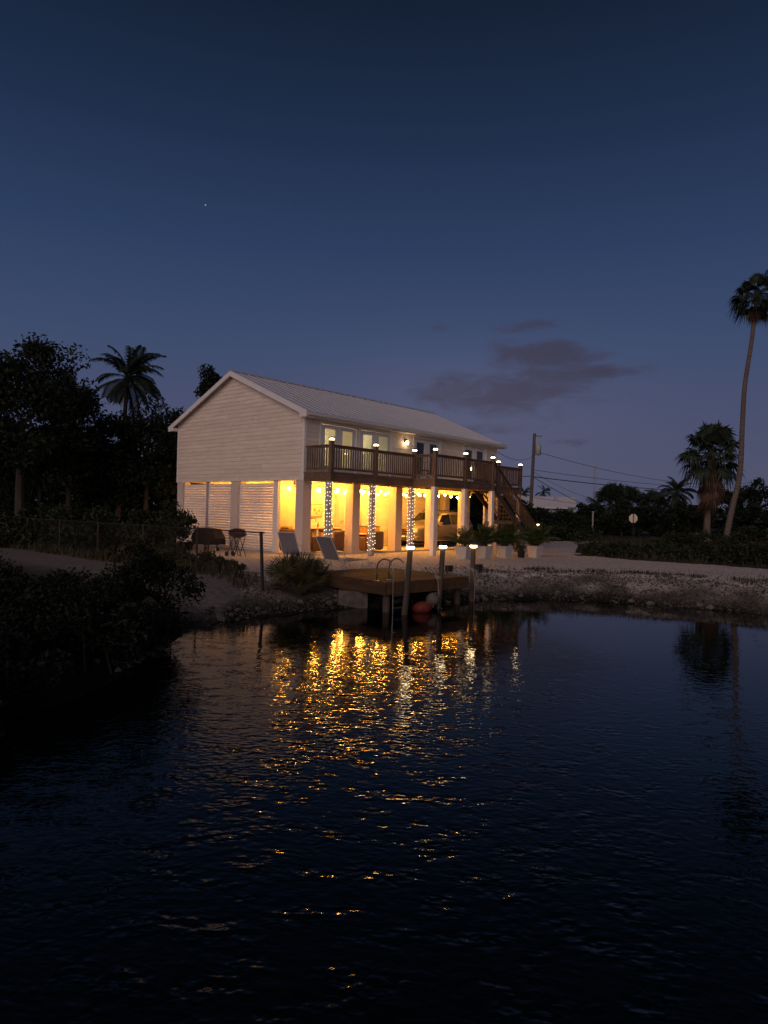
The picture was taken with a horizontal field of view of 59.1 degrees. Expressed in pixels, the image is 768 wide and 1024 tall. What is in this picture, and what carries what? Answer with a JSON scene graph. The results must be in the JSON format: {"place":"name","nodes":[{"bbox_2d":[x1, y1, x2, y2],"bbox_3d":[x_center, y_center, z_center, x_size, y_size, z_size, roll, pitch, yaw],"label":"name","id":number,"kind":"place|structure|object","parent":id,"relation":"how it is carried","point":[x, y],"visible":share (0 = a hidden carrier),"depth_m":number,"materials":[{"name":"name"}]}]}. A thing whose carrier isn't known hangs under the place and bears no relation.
{"place":"outdoors","nodes":[
{"label":"outdoors","id":0,"kind":"place"},
{"bbox_2d":[0,599,767,1023],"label":"water","id":1,"kind":"structure","parent":0,"point":[546,811],"depth_m":5.35,"materials":[{"name":"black liquid"}]},
{"bbox_2d":[401,544,413,614],"bbox_3d":[0.533,2.460,16.420,0.330,3.357,0.196,1,0,18],"label":"dock post","id":2,"kind":"object","parent":1,"relation":"in","point":[410,547],"visible":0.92,"depth_m":16.37,"materials":[{"name":"brown wood"}]},
{"bbox_2d":[412,601,433,612],"bbox_3d":[0.979,2.405,16.980,0.540,0.340,0.340,-6,2,-4],"label":"buoy","id":3,"kind":"object","parent":1,"relation":"on","point":[423,607],"visible":0.96,"depth_m":16.86,"materials":[{"name":"red plastic"}]},
{"bbox_2d":[435,544,446,608],"bbox_3d":[1.455,2.493,17.749,0.303,3.315,0.200,1,0,0],"label":"dock post","id":4,"kind":"object","parent":1,"relation":"in","point":[442,547],"visible":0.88,"depth_m":17.69,"materials":[{"name":"brown wood"}]},
{"bbox_2d":[434,574,440,608],"bbox_3d":[1.406,2.127,17.741,0.192,0.989,0.210,1,0,0],"label":"mooring rope","id":5,"kind":"object","parent":4,"relation":"attached to","point":[435,575],"visible":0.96,"depth_m":17.65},
{"bbox_2d":[426,592,439,606],"bbox_3d":[1.267,2.262,17.544,0.360,0.410,0.360,21,20,0],"label":"buoy","id":6,"kind":"object","parent":5,"relation":"hanging from","point":[432,599],"visible":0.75,"depth_m":17.42,"materials":[{"name":"grey plastic"}]},
{"bbox_2d":[0,505,767,736],"bbox_3d":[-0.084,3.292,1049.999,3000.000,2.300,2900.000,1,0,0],"label":"ground","id":7,"kind":"structure","parent":0,"point":[221,593],"depth_m":17.86,"materials":[{"name":"soil"}]},
{"bbox_2d":[0,550,33,605],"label":"mangrove shrub","id":8,"kind":"object","parent":7,"relation":"on","point":[2,571],"visible":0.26,"depth_m":11.03,"materials":[{"name":"green plant"}]},
{"bbox_2d":[0,507,36,545],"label":"shrub","id":9,"kind":"object","parent":7,"relation":"on","point":[8,533],"visible":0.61,"depth_m":27.04,"materials":[{"name":"green plant"}]},
{"bbox_2d":[0,611,74,701],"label":"mangrove shrub","id":10,"kind":"object","parent":7,"relation":"on","point":[38,635],"visible":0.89,"depth_m":8.48,"materials":[{"name":"green plant"}]},
{"bbox_2d":[1,564,84,611],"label":"mangrove shrub","id":11,"kind":"object","parent":7,"relation":"on","point":[32,579],"visible":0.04,"depth_m":12.39,"materials":[{"name":"green plant"}]},
{"bbox_2d":[0,569,86,655],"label":"mangrove shrub","id":12,"kind":"object","parent":7,"relation":"on","point":[8,607],"visible":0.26,"depth_m":10.02,"materials":[{"name":"green plant"}]},
{"bbox_2d":[0,429,90,534],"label":"tree","id":13,"kind":"object","parent":7,"relation":"on","point":[29,503],"visible":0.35,"depth_m":36.96,"materials":[{"name":"green plant"}]},
{"bbox_2d":[12,503,84,548],"bbox_3d":[-13.008,0.833,27.082,3.156,2.396,2.786,1,0,18],"label":"shrub","id":14,"kind":"object","parent":7,"relation":"on","point":[28,536],"visible":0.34,"depth_m":26.71,"materials":[{"name":"green plant"}]},
{"bbox_2d":[0,332,103,535],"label":"tree","id":15,"kind":"object","parent":7,"relation":"on","point":[36,390],"visible":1,"depth_m":29.35,"materials":[{"name":"green plant"}]},
{"bbox_2d":[12,363,124,513],"bbox_3d":[-15.300,-2.719,32.960,5.129,8.928,4.442,1,0,0],"label":"tree","id":16,"kind":"object","parent":7,"relation":"on","point":[91,458],"visible":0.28,"depth_m":32.67,"materials":[{"name":"green plant"}]},
{"bbox_2d":[5,571,158,673],"bbox_3d":[-4.465,1.733,10.105,2.129,1.676,2.327,1,0,-20],"label":"mangrove shrub","id":17,"kind":"object","parent":7,"relation":"on","point":[90,605],"visible":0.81,"depth_m":9.77,"materials":[{"name":"green plant"}]},
{"bbox_2d":[47,503,126,551],"bbox_3d":[-11.307,0.819,25.972,2.521,2.310,2.759,1,0,24],"label":"shrub","id":18,"kind":"object","parent":7,"relation":"on","point":[99,516],"visible":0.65,"depth_m":25.47,"materials":[{"name":"green plant"}]},
{"bbox_2d":[0,425,174,527],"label":"woods","id":19,"kind":"object","parent":7,"relation":"on","point":[125,509],"visible":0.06,"depth_m":48.17,"materials":[{"name":"green plant"}]},
{"bbox_2d":[33,563,158,634],"bbox_3d":[-5.073,1.751,12.171,2.165,1.610,2.189,1,0,35],"label":"mangrove shrub","id":20,"kind":"object","parent":7,"relation":"on","point":[97,580],"visible":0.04,"depth_m":12.22,"materials":[{"name":"green plant"}]},
{"bbox_2d":[74,414,140,516],"bbox_3d":[-14.383,-1.690,35.195,3.402,6.919,4.414,1,0,-16],"label":"tree","id":21,"kind":"object","parent":7,"relation":"on","point":[101,491],"visible":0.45,"depth_m":34.14,"materials":[{"name":"green plant"}]},
{"bbox_2d":[100,543,134,561],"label":"bush","id":22,"kind":"object","parent":7,"relation":"on","point":[123,548],"visible":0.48,"depth_m":21.55,"materials":[{"name":"green plant"}]},
{"bbox_2d":[93,516,156,550],"bbox_3d":[-10.259,1.016,26.610,2.580,1.915,2.283,1,0,0],"label":"shrub","id":23,"kind":"object","parent":7,"relation":"on","point":[109,542],"visible":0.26,"depth_m":26.01,"materials":[{"name":"green plant"}]},
{"bbox_2d":[87,345,166,538],"bbox_3d":[-13.688,-3.709,35.870,3.896,10.793,4.096,1,0,-24],"label":"coconut palm","id":24,"kind":"object","parent":7,"relation":"on","point":[119,391],"visible":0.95,"depth_m":35.77,"materials":[{"name":"green plant"}]},
{"bbox_2d":[0,539,258,591],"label":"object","id":25,"kind":"structure","parent":7,"relation":"on","point":[85,555],"depth_m":21.29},
{"bbox_2d":[0,516,264,590],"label":"chain link fence","id":26,"kind":"object","parent":7,"relation":"on","point":[235,531],"visible":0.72,"depth_m":20.00,"materials":[{"name":"metal"}]},
{"bbox_2d":[106,393,178,509],"bbox_3d":[-11.877,-2.113,34.637,4.464,7.893,4.244,1,0,0],"label":"tree","id":27,"kind":"object","parent":7,"relation":"on","point":[139,433],"visible":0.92,"depth_m":33.78,"materials":[{"name":"green plant"}]},
{"bbox_2d":[115,508,184,550],"bbox_3d":[-8.914,0.943,25.868,2.478,2.189,2.747,1,0,-38],"label":"shrub","id":28,"kind":"object","parent":7,"relation":"on","point":[148,517],"visible":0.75,"depth_m":25.39,"materials":[{"name":"green plant"}]},
{"bbox_2d":[95,540,206,651],"bbox_3d":[-4.139,1.535,11.891,1.862,2.086,1.971,1,0,0],"label":"mangrove shrub","id":29,"kind":"object","parent":7,"relation":"on","point":[149,565],"visible":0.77,"depth_m":11.69,"materials":[{"name":"green plant"}]},
{"bbox_2d":[147,406,200,534],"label":"tree","id":30,"kind":"object","parent":7,"relation":"on","point":[175,495],"visible":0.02,"depth_m":40.88,"materials":[{"name":"green plant"}]},
{"bbox_2d":[150,498,198,549],"bbox_3d":[-8.722,0.702,28.424,2.090,2.623,2.069,1,0,-42],"label":"shrub","id":31,"kind":"object","parent":7,"relation":"on","point":[185,520],"visible":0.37,"depth_m":28.14,"materials":[{"name":"green plant"}]},
{"bbox_2d":[183,550,226,568],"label":"bush","id":32,"kind":"object","parent":7,"relation":"on","point":[204,554],"visible":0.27,"depth_m":19.86,"materials":[{"name":"green plant"}]},
{"bbox_2d":[194,363,221,397],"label":"tree","id":33,"kind":"object","parent":7,"relation":"on","point":[209,380],"visible":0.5,"depth_m":45.38,"materials":[{"name":"green plant"}]},
{"bbox_2d":[207,557,246,570],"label":"bush","id":34,"kind":"object","parent":7,"relation":"on","point":[231,561],"visible":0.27,"depth_m":19.44,"materials":[{"name":"green plant"}]},
{"bbox_2d":[264,549,332,593],"bbox_3d":[-2.496,1.498,17.830,1.993,1.211,2.015,1,0,-43],"label":"saw palmetto","id":35,"kind":"object","parent":7,"relation":"on","point":[299,571],"visible":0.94,"depth_m":17.40,"materials":[{"name":"green plant"}]},
{"bbox_2d":[306,554,332,584],"bbox_3d":[-1.668,1.558,18.207,0.793,0.834,1.220,1,0,0],"label":"saw palmetto","id":36,"kind":"object","parent":7,"relation":"on","point":[320,566],"visible":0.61,"depth_m":18.11,"materials":[{"name":"plant"}]},
{"bbox_2d":[338,589,367,607],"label":"concrete block","id":37,"kind":"structure","parent":7,"relation":"on","point":[352,598],"depth_m":17.36,"materials":[{"name":"concrete"}]},
{"bbox_2d":[168,370,539,555],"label":"house","id":38,"kind":"structure","parent":7,"relation":"on","point":[244,439],"depth_m":29.54,"materials":[{"name":"beige"}]},
{"bbox_2d":[267,483,295,525],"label":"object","id":39,"kind":"object","parent":38,"relation":"hanging from","point":[287,505],"visible":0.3,"depth_m":29.00,"materials":[{"name":"yellow paint"}]},
{"bbox_2d":[279,528,320,550],"bbox_3d":[-3.471,1.158,28.613,2.020,0.870,0.870,1,0,41],"label":"wicker sofa","id":40,"kind":"object","parent":38,"relation":"on","point":[314,545],"visible":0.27,"depth_m":27.84,"materials":[{"name":"wicker"}]},
{"bbox_2d":[311,504,321,516],"bbox_3d":[-3.213,-0.075,31.218,0.041,0.600,1.000,1,0,41],"label":"framed picture","id":41,"kind":"object","parent":38,"relation":"attached to","point":[316,510],"visible":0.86,"depth_m":31.30,"materials":[{"name":"yellow paper"}]},
{"bbox_2d":[311,518,343,536],"bbox_3d":[-2.930,0.964,31.085,0.640,1.386,2.450,1,0,41],"label":"kitchen counter","id":42,"kind":"object","parent":38,"relation":"on","point":[315,532],"visible":0.27,"depth_m":30.89,"materials":[{"name":"white paint"}]},
{"bbox_2d":[332,531,344,550],"bbox_3d":[-2.171,1.201,28.321,0.800,0.850,0.750,1,0,31],"label":"wicker armchair","id":43,"kind":"object","parent":38,"relation":"on","point":[338,538],"visible":0.49,"depth_m":28.03,"materials":[{"name":"wicker"}]},
{"bbox_2d":[319,420,358,472],"bbox_3d":[-1.860,-2.583,27.762,0.121,2.100,2.230,1,0,41],"label":"french door","id":44,"kind":"structure","parent":38,"relation":"in","point":[339,430],"depth_m":27.75,"materials":[{"name":"white paint"}]},
{"bbox_2d":[359,526,380,532],"bbox_3d":[-0.780,1.183,33.551,0.580,0.980,1.160,1,0,41],"label":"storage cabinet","id":45,"kind":"object","parent":38,"relation":"on","point":[363,529],"visible":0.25,"depth_m":33.09,"materials":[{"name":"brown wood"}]},
{"bbox_2d":[359,531,383,549],"bbox_3d":[-0.606,1.241,29.799,0.950,0.850,0.800,1,0,-41],"label":"wicker armchair","id":46,"kind":"object","parent":38,"relation":"on","point":[378,540],"visible":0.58,"depth_m":29.55,"materials":[{"name":"wicker"}]},
{"bbox_2d":[358,426,393,476],"bbox_3d":[-0.379,-2.544,29.456,0.110,2.100,2.230,1,0,41],"label":"french door","id":47,"kind":"structure","parent":38,"relation":"in","point":[375,436],"depth_m":29.44,"materials":[{"name":"white paint"}]},
{"bbox_2d":[312,485,471,498],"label":"string lights","id":48,"kind":"object","parent":38,"relation":"attached to","point":[388,491],"visible":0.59,"depth_m":31.08,"materials":[{"name":"white"}]},
{"bbox_2d":[413,435,441,478],"bbox_3d":[2.030,-2.482,32.197,0.110,2.100,2.230,1,0,41],"label":"french door","id":49,"kind":"structure","parent":38,"relation":"in","point":[438,443],"depth_m":32.18,"materials":[{"name":"white paint"}]},
{"bbox_2d":[462,443,487,481],"bbox_3d":[4.687,-2.413,35.220,0.110,2.100,2.280,1,0,41],"label":"french door","id":50,"kind":"structure","parent":38,"relation":"in","point":[474,449],"depth_m":35.22,"materials":[{"name":"white paint"}]},
{"bbox_2d":[312,567,468,611],"bbox_3d":[0.056,2.506,18.882,3.210,1.558,3.250,1,0,-44],"label":"dock","id":51,"kind":"object","parent":7,"relation":"on","point":[361,580],"visible":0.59,"depth_m":17.84,"materials":[{"name":"brown wood"}]},
{"bbox_2d":[374,558,405,613],"bbox_3d":[0.161,2.217,16.905,0.540,2.139,0.707,1,0,-44],"label":"dock ladder","id":52,"kind":"object","parent":51,"relation":"attached to","point":[393,607],"visible":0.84,"depth_m":16.76,"materials":[{"name":"silver metal"}]},
{"bbox_2d":[401,510,472,545],"bbox_3d":[2.581,0.871,35.941,2.320,1.976,4.945,1,0,41],"label":"parked car","id":53,"kind":"object","parent":7,"relation":"on","point":[447,522],"visible":0.34,"depth_m":35.18,"materials":[{"name":"silver metal"}]},
{"bbox_2d":[438,493,483,537],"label":"tree","id":54,"kind":"object","parent":7,"relation":"on","point":[453,505],"visible":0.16,"depth_m":46.60,"materials":[{"name":"green plant"}]},
{"bbox_2d":[468,544,476,601],"bbox_3d":[2.507,2.531,19.349,0.219,3.258,0.200,1,0,0],"label":"dock post","id":55,"kind":"object","parent":7,"relation":"on","point":[471,583],"visible":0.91,"depth_m":19.29,"materials":[{"name":"brown wood"}]},
{"bbox_2d":[180,561,767,632],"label":"bank gravel","id":56,"kind":"structure","parent":7,"relation":"on","point":[502,583],"depth_m":20.12,"materials":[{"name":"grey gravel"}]},
{"bbox_2d":[216,613,226,620],"bbox_3d":[-3.568,2.310,14.807,0.281,0.180,0.242,1,0,4],"label":"rock","id":57,"kind":"object","parent":56,"relation":"on","point":[220,617],"visible":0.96,"depth_m":14.73,"materials":[{"name":"stone"}]},
{"bbox_2d":[470,494,522,533],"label":"tree","id":58,"kind":"object","parent":7,"relation":"on","point":[474,506],"visible":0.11,"depth_m":49.20,"materials":[{"name":"green plant"}]},
{"bbox_2d":[504,498,545,538],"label":"tree","id":59,"kind":"object","parent":7,"relation":"on","point":[537,517],"visible":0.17,"depth_m":51.17,"materials":[{"name":"green plant"}]},
{"bbox_2d":[529,433,541,506],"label":"utility pole","id":60,"kind":"object","parent":7,"relation":"on","point":[536,449],"visible":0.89,"depth_m":64.87,"materials":[{"name":"brown wood"}]},
{"bbox_2d":[534,476,661,489],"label":"overhead wire","id":61,"kind":"object","parent":60,"relation":"attached to","point":[589,483],"visible":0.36,"depth_m":71.40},
{"bbox_2d":[542,453,741,483],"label":"overhead wire","id":62,"kind":"object","parent":60,"relation":"attached to","point":[608,470],"visible":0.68,"depth_m":74.75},
{"bbox_2d":[469,541,606,552],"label":"gravel lane","id":63,"kind":"structure","parent":7,"relation":"on","point":[561,546],"depth_m":40.58,"materials":[{"name":"gravel"}]},
{"bbox_2d":[523,502,560,526],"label":"tree","id":64,"kind":"object","parent":7,"relation":"on","point":[548,520],"visible":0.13,"depth_m":57.49,"materials":[{"name":"green plant"}]},
{"bbox_2d":[535,485,550,496],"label":"coconut palm","id":65,"kind":"object","parent":7,"relation":"on","point":[544,489],"visible":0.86,"depth_m":107.95,"materials":[{"name":"plant"}]},
{"bbox_2d":[521,496,577,512],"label":"distant house","id":66,"kind":"structure","parent":7,"relation":"on","point":[550,504],"depth_m":97.00,"materials":[{"name":"white"}]},
{"bbox_2d":[531,523,574,540],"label":"bush","id":67,"kind":"object","parent":7,"relation":"on","point":[556,529],"visible":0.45,"depth_m":49.38,"materials":[{"name":"green plant"}]},
{"bbox_2d":[536,506,577,518],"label":"tree","id":68,"kind":"object","parent":7,"relation":"on","point":[564,511],"visible":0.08,"depth_m":65.07,"materials":[{"name":"green plant"}]},
{"bbox_2d":[555,525,590,540],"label":"bush","id":69,"kind":"object","parent":7,"relation":"on","point":[582,536],"visible":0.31,"depth_m":50.22,"materials":[{"name":"green plant"}]},
{"bbox_2d":[575,501,609,532],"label":"tree","id":70,"kind":"object","parent":7,"relation":"on","point":[582,509],"visible":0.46,"depth_m":71.17,"materials":[{"name":"green plant"}]},
{"bbox_2d":[580,540,622,556],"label":"hedge shrub","id":71,"kind":"object","parent":7,"relation":"on","point":[592,549],"visible":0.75,"depth_m":31.51,"materials":[{"name":"green plant"}]},
{"bbox_2d":[583,481,645,534],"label":"tree","id":72,"kind":"object","parent":7,"relation":"on","point":[610,493],"visible":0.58,"depth_m":73.33,"materials":[{"name":"green plant"}]},
{"bbox_2d":[595,499,645,535],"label":"tree","id":73,"kind":"object","parent":7,"relation":"on","point":[618,521],"visible":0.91,"depth_m":69.09,"materials":[{"name":"green plant"}]},
{"bbox_2d":[606,540,636,556],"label":"hedge shrub","id":74,"kind":"object","parent":7,"relation":"on","point":[621,547],"visible":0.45,"depth_m":31.71,"materials":[{"name":"green plant"}]},
{"bbox_2d":[606,482,652,533],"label":"tree","id":75,"kind":"object","parent":7,"relation":"on","point":[634,495],"visible":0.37,"depth_m":75.07,"materials":[{"name":"plant"}]},
{"bbox_2d":[629,513,636,538],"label":"stop sign","id":76,"kind":"object","parent":7,"relation":"on","point":[633,518],"visible":0.88,"depth_m":58.98,"materials":[{"name":"metal"}]},
{"bbox_2d":[623,541,668,558],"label":"hedge shrub","id":77,"kind":"object","parent":7,"relation":"on","point":[650,549],"visible":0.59,"depth_m":31.03,"materials":[{"name":"green plant"}]},
{"bbox_2d":[637,489,669,533],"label":"tree","id":78,"kind":"object","parent":7,"relation":"on","point":[659,500],"visible":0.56,"depth_m":79.63,"materials":[{"name":"plant"}]},
{"bbox_2d":[643,488,672,527],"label":"coconut palm","id":79,"kind":"object","parent":7,"relation":"on","point":[665,495],"visible":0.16,"depth_m":83.71,"materials":[{"name":"plant"}]},
{"bbox_2d":[571,536,766,568],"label":"border grass","id":80,"kind":"structure","parent":7,"relation":"on","point":[613,540],"depth_m":42.33,"materials":[{"name":"green plant"}]},
{"bbox_2d":[656,542,691,559],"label":"hedge shrub","id":81,"kind":"object","parent":7,"relation":"on","point":[675,551],"visible":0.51,"depth_m":30.42,"materials":[{"name":"green plant"}]},
{"bbox_2d":[648,531,700,547],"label":"hedge shrub","id":82,"kind":"object","parent":7,"relation":"on","point":[673,538],"visible":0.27,"depth_m":36.93,"materials":[{"name":"green plant"}]},
{"bbox_2d":[654,476,699,533],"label":"coconut palm","id":83,"kind":"object","parent":7,"relation":"on","point":[674,491],"visible":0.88,"depth_m":67.91,"materials":[{"name":"green plant"}]},
{"bbox_2d":[601,504,767,532],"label":"woods","id":84,"kind":"object","parent":7,"relation":"on","point":[701,525],"visible":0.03,"depth_m":99.42,"materials":[{"name":"green plant"}]},
{"bbox_2d":[663,500,714,536],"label":"tree","id":85,"kind":"object","parent":7,"relation":"on","point":[682,510],"visible":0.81,"depth_m":61.35,"materials":[{"name":"green plant"}]},
{"bbox_2d":[677,542,723,560],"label":"hedge shrub","id":86,"kind":"object","parent":7,"relation":"on","point":[697,549],"visible":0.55,"depth_m":29.85,"materials":[{"name":"green plant"}]},
{"bbox_2d":[679,528,738,545],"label":"hedge shrub","id":87,"kind":"object","parent":7,"relation":"on","point":[722,540],"visible":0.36,"depth_m":34.88,"materials":[{"name":"green plant"}]},
{"bbox_2d":[675,420,745,541],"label":"fan palm","id":88,"kind":"object","parent":7,"relation":"on","point":[711,474],"visible":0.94,"depth_m":47.38,"materials":[{"name":"green plant"}]},
{"bbox_2d":[701,542,751,563],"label":"hedge shrub","id":89,"kind":"object","parent":7,"relation":"on","point":[728,558],"visible":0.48,"depth_m":29.14,"materials":[{"name":"green plant"}]},
{"bbox_2d":[701,485,759,539],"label":"tree","id":90,"kind":"object","parent":7,"relation":"on","point":[716,521],"visible":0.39,"depth_m":59.02,"materials":[{"name":"green plant"}]},
{"bbox_2d":[722,540,766,564],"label":"hedge shrub","id":91,"kind":"object","parent":7,"relation":"on","point":[744,550],"visible":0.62,"depth_m":28.31,"materials":[{"name":"green plant"}]},
{"bbox_2d":[724,269,767,541],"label":"fan palm","id":92,"kind":"object","parent":7,"relation":"on","point":[757,311],"visible":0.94,"depth_m":45.88,"materials":[{"name":"plant"}]},
{"bbox_2d":[724,485,767,541],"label":"tree","id":93,"kind":"object","parent":7,"relation":"on","point":[757,496],"visible":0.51,"depth_m":57.21,"materials":[{"name":"green plant"}]},
{"bbox_2d":[748,477,767,542],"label":"tree","id":94,"kind":"object","parent":7,"relation":"on","point":[755,484],"visible":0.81,"depth_m":55.77,"materials":[{"name":"green plant"}]},
{"bbox_2d":[749,542,767,565],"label":"hedge shrub","id":95,"kind":"object","parent":7,"relation":"on","point":[764,547],"visible":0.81,"depth_m":27.88,"materials":[{"name":"green plant"}]},
{"bbox_2d":[0,0,767,521],"label":"sky","id":96,"kind":"structure","parent":0,"point":[507,222],"materials":[{"name":"blue"}]},
{"bbox_2d":[150,543,767,586],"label":"gravel driveway","id":97,"kind":"structure","parent":0,"point":[544,560],"depth_m":24.75,"materials":[{"name":"grey gravel"}]},
{"bbox_2d":[191,527,225,550],"bbox_3d":[-7.247,1.124,27.927,1.720,0.954,0.632,1,0,41],"label":"covered grill","id":98,"kind":"object","parent":97,"relation":"on","point":[216,537],"visible":0.75,"depth_m":27.61,"materials":[{"name":"metal"}]},
{"bbox_2d":[225,528,246,556],"bbox_3d":[-5.408,1.124,25.014,0.890,1.045,0.472,1,0,34],"label":"charcoal barbecue","id":99,"kind":"object","parent":97,"relation":"on","point":[241,534],"visible":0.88,"depth_m":24.91,"materials":[{"name":"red metal"}]},
{"bbox_2d":[277,532,315,558],"bbox_3d":[-2.884,1.182,22.675,0.724,1.053,1.538,1,0,24],"label":"sun lounger","id":100,"kind":"object","parent":97,"relation":"on","point":[288,542],"visible":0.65,"depth_m":22.15,"materials":[{"name":"grey fabric"}]},
{"bbox_2d":[315,536,367,569],"bbox_3d":[-1.273,1.235,20.387,0.724,1.028,1.586,1,0,42],"label":"sun lounger","id":101,"kind":"object","parent":97,"relation":"on","point":[327,547],"visible":0.85,"depth_m":20.01,"materials":[{"name":"grey fabric"}]},
{"bbox_2d":[441,526,481,558],"bbox_3d":[3.062,1.202,27.067,1.591,1.325,1.643,1,0,36],"label":"potted palm","id":102,"kind":"object","parent":97,"relation":"on","point":[462,550],"visible":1,"depth_m":26.93,"materials":[{"name":"plant"}]},
{"bbox_2d":[467,521,507,558],"bbox_3d":[4.135,1.111,27.840,1.806,1.562,1.915,1,0,44],"label":"potted palm","id":103,"kind":"object","parent":97,"relation":"on","point":[484,550],"visible":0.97,"depth_m":27.57,"materials":[{"name":"plant"}]},
{"bbox_2d":[491,522,528,557],"bbox_3d":[5.126,1.146,28.373,1.899,1.543,1.848,1,0,3],"label":"potted palm","id":104,"kind":"object","parent":97,"relation":"on","point":[503,551],"visible":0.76,"depth_m":28.19,"materials":[{"name":"plant"}]},
{"bbox_2d":[514,541,526,557],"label":"potted plant","id":105,"kind":"object","parent":97,"relation":"on","point":[520,552],"visible":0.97,"depth_m":28.50,"materials":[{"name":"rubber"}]},
{"bbox_2d":[514,522,560,557],"bbox_3d":[6.487,1.174,29.275,1.918,1.557,1.698,1,0,-19],"label":"potted palm","id":106,"kind":"object","parent":97,"relation":"on","point":[535,540],"visible":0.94,"depth_m":29.08,"materials":[{"name":"plant"}]},
{"bbox_2d":[478,565,767,585],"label":"edge weeds","id":107,"kind":"object","parent":97,"relation":"on","point":[534,568],"visible":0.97,"depth_m":21.94,"materials":[{"name":"green plant"}]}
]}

